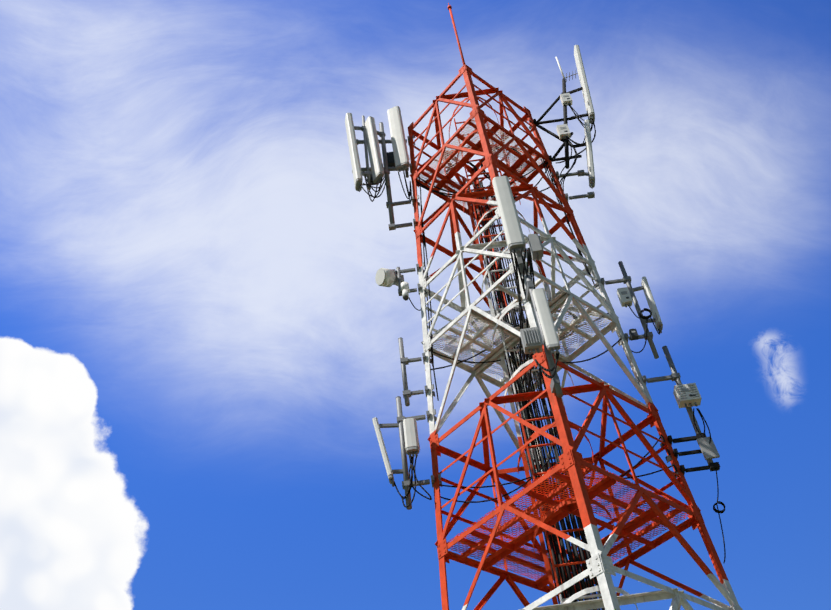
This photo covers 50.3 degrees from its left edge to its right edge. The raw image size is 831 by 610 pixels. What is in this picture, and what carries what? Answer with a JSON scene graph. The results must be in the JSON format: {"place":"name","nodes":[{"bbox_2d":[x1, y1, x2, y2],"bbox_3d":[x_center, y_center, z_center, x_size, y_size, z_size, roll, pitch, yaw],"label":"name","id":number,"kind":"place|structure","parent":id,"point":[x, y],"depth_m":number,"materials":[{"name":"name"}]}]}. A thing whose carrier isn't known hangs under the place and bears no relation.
{"place":"outdoors","nodes":[
{"label":"outdoors","id":0,"kind":"place"},
{"bbox_2d":[0,0,830,609],"label":"sky","id":1,"kind":"structure","parent":0,"point":[199,344],"materials":[{"name":"blue"}]},
{"bbox_2d":[345,3,742,609],"bbox_3d":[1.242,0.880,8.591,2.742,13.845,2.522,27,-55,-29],"label":"tower","id":2,"kind":"structure","parent":0,"point":[534,338],"depth_m":8.60,"materials":[{"name":"metal"}]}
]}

